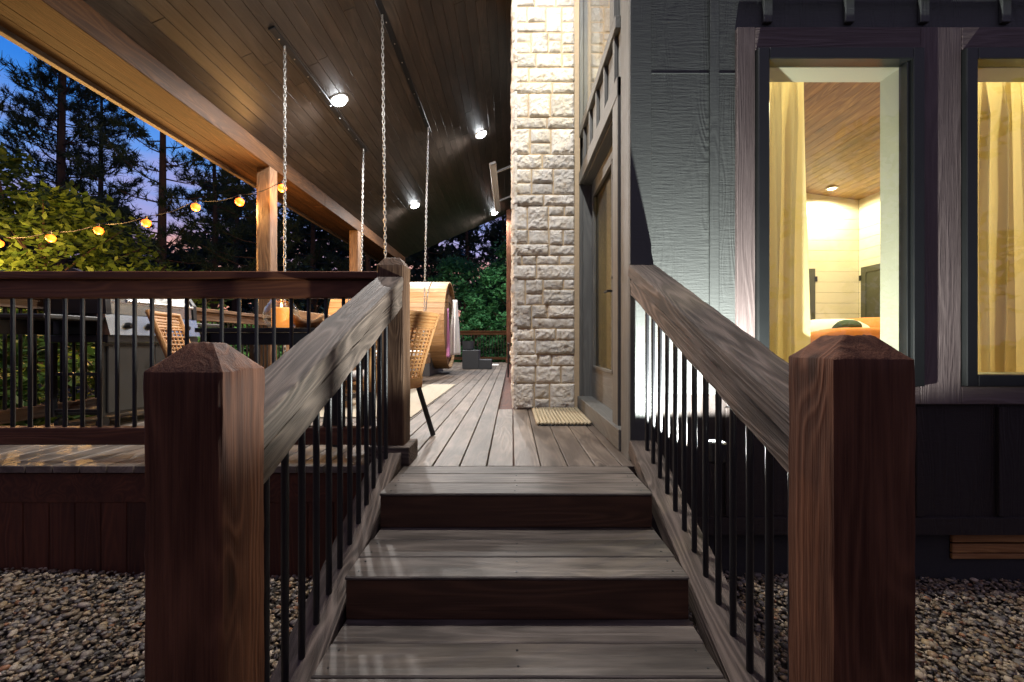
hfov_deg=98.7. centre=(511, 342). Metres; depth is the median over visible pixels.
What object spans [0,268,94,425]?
shrub
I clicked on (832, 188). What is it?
room light
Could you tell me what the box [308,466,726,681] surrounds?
porch steps
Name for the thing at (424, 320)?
wicker chair
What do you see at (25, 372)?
shrub
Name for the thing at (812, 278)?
interior door
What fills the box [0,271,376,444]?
deck guard
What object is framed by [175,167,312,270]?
pine tree
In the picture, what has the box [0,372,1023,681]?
ground
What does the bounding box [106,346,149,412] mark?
cabinet door
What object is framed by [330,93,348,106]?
recessed light
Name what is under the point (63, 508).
porch deck
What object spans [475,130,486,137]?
recessed light
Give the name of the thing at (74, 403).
deck guard
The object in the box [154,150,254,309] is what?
pine tree
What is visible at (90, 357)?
shrub
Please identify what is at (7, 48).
sky
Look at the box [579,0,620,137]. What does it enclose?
tall window frame
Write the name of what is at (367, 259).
pine tree
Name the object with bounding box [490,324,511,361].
shrub
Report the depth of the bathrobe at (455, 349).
8.72 m
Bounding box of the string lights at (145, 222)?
[0,181,286,246]
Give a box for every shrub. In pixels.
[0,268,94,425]
[0,270,95,421]
[0,308,77,404]
[190,307,248,350]
[234,324,281,359]
[454,323,467,361]
[457,309,504,361]
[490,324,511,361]
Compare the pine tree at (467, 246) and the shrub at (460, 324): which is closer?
the shrub at (460, 324)
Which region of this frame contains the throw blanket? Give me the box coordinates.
[810,319,869,331]
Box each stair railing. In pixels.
[143,258,417,681]
[628,264,915,681]
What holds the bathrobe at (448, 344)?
hanging from the barrel sauna
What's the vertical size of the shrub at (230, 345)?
1.789 m
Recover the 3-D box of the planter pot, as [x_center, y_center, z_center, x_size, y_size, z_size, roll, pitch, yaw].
[-1.080,0.007,10.850,0.300,0.353,0.300,0,0,0]
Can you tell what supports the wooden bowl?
on the dining table
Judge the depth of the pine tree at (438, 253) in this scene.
22.30 m
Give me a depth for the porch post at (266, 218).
6.42 m
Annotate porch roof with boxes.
[0,0,511,262]
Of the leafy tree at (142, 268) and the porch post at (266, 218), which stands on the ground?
the leafy tree at (142, 268)
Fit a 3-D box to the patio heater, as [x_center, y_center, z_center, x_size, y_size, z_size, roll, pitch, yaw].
[-0.109,-1.907,5.380,0.254,0.152,1.660,0,0,0]
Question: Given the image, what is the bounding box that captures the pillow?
[832,320,861,327]
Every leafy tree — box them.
[0,142,131,400]
[0,180,170,400]
[59,259,249,357]
[242,260,338,345]
[423,253,506,361]
[458,227,511,363]
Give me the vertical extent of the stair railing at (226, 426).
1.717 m
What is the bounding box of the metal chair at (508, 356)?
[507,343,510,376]
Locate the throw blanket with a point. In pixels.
(818, 324)
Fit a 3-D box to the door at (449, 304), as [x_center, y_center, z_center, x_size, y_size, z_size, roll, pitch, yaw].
[-1.346,-0.340,9.450,0.032,1.330,0.600,0,0,0]
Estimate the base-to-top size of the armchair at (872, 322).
0.925 m
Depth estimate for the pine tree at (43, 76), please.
16.50 m
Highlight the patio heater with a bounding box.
[489,161,510,212]
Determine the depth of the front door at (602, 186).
3.76 m
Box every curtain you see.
[770,82,810,362]
[978,82,1015,371]
[1011,82,1023,371]
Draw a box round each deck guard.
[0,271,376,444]
[0,299,270,423]
[278,324,296,358]
[454,331,511,359]
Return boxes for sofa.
[810,327,879,341]
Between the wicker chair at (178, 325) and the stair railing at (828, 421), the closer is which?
the stair railing at (828, 421)
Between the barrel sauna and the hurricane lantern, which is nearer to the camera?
the hurricane lantern
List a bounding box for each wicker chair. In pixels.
[145,309,190,357]
[322,310,439,445]
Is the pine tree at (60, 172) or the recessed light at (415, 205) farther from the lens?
the pine tree at (60, 172)
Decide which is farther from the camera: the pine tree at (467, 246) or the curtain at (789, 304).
the pine tree at (467, 246)
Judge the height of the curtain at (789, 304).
2.231 m
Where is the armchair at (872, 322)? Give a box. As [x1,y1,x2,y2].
[850,317,879,327]
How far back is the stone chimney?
4.26 m
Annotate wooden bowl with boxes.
[293,314,323,327]
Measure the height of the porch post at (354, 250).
3.212 m
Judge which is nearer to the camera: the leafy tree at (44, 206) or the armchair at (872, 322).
the armchair at (872, 322)
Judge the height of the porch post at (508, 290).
4.913 m
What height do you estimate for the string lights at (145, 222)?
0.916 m
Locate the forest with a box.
[0,175,506,370]
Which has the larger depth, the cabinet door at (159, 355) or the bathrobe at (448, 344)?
the bathrobe at (448, 344)
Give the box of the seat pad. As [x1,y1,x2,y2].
[345,370,363,380]
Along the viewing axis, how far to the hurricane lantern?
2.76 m
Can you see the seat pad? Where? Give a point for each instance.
(354, 375)
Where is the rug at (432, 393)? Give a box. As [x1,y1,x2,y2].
[320,384,454,417]
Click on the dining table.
(265, 336)
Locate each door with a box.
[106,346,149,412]
[155,345,182,364]
[447,294,451,357]
[592,145,612,409]
[809,269,817,319]
[859,264,879,317]
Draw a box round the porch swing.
[283,14,429,369]
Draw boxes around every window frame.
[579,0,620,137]
[755,47,924,385]
[961,47,1023,385]
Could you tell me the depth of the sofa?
4.00 m
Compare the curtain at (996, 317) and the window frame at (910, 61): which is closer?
the window frame at (910, 61)
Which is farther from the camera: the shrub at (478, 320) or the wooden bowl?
the shrub at (478, 320)
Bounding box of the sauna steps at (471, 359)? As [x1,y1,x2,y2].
[462,350,491,368]
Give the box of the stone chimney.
[510,0,579,408]
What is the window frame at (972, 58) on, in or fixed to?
in the cabin
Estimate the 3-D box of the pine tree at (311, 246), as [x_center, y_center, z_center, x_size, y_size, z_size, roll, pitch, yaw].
[-9.053,-4.819,20.741,5.400,12.534,5.088,0,0,-10]
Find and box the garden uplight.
[709,440,726,555]
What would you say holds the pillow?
on the throw blanket
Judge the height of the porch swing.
4.044 m
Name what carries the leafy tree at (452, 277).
on the ground
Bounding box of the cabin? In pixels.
[577,0,1023,587]
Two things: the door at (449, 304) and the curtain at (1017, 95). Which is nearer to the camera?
the curtain at (1017, 95)
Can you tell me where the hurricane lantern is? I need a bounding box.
[262,302,299,327]
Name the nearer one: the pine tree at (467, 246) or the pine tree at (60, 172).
the pine tree at (60, 172)
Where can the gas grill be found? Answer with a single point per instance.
(143, 340)
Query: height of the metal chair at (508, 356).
0.947 m
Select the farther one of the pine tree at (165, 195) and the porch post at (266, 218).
the pine tree at (165, 195)
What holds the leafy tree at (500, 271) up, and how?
on the ground
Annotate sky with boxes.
[0,35,505,338]
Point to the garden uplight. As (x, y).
(712, 451)
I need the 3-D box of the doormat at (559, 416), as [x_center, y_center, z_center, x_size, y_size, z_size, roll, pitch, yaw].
[0.405,0.629,3.800,0.441,0.030,0.812,0,0,0]
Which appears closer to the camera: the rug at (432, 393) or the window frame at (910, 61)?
the window frame at (910, 61)
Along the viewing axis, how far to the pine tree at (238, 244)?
23.54 m
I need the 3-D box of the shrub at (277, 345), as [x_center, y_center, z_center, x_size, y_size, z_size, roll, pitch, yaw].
[-4.882,0.383,8.600,1.781,1.978,2.073,0,0,14]
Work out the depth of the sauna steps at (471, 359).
10.60 m
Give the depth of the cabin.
2.42 m
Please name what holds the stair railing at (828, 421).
on the ground
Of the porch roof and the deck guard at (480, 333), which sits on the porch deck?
the deck guard at (480, 333)
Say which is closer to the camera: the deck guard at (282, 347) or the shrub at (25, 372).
the shrub at (25, 372)
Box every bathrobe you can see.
[446,308,449,356]
[450,300,460,354]
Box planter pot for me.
[462,336,473,349]
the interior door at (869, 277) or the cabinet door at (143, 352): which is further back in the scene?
the interior door at (869, 277)
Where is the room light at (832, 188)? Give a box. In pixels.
[825,186,838,190]
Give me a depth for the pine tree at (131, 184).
21.97 m
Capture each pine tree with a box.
[0,48,155,270]
[0,53,155,387]
[23,84,175,270]
[59,95,256,270]
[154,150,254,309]
[167,168,287,327]
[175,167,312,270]
[246,207,374,311]
[317,235,415,281]
[374,239,478,281]
[418,222,506,336]
[465,215,506,323]
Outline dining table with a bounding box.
[195,328,363,446]
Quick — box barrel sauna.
[328,282,454,375]
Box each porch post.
[256,167,276,368]
[349,230,360,270]
[506,210,510,362]
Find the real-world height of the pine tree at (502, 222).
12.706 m
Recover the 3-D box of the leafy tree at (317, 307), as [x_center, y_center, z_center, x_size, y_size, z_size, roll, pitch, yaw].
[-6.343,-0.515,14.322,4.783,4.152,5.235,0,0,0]
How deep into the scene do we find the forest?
29.30 m
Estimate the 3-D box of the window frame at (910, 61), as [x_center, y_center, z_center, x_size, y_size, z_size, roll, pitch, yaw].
[1.772,-0.676,2.401,0.894,1.824,0.078,0,0,0]
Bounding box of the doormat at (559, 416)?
[532,407,591,425]
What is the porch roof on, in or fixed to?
on the porch post at (508, 290)
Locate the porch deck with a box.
[0,362,636,580]
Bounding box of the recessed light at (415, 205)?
[410,203,419,207]
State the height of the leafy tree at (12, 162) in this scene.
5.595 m

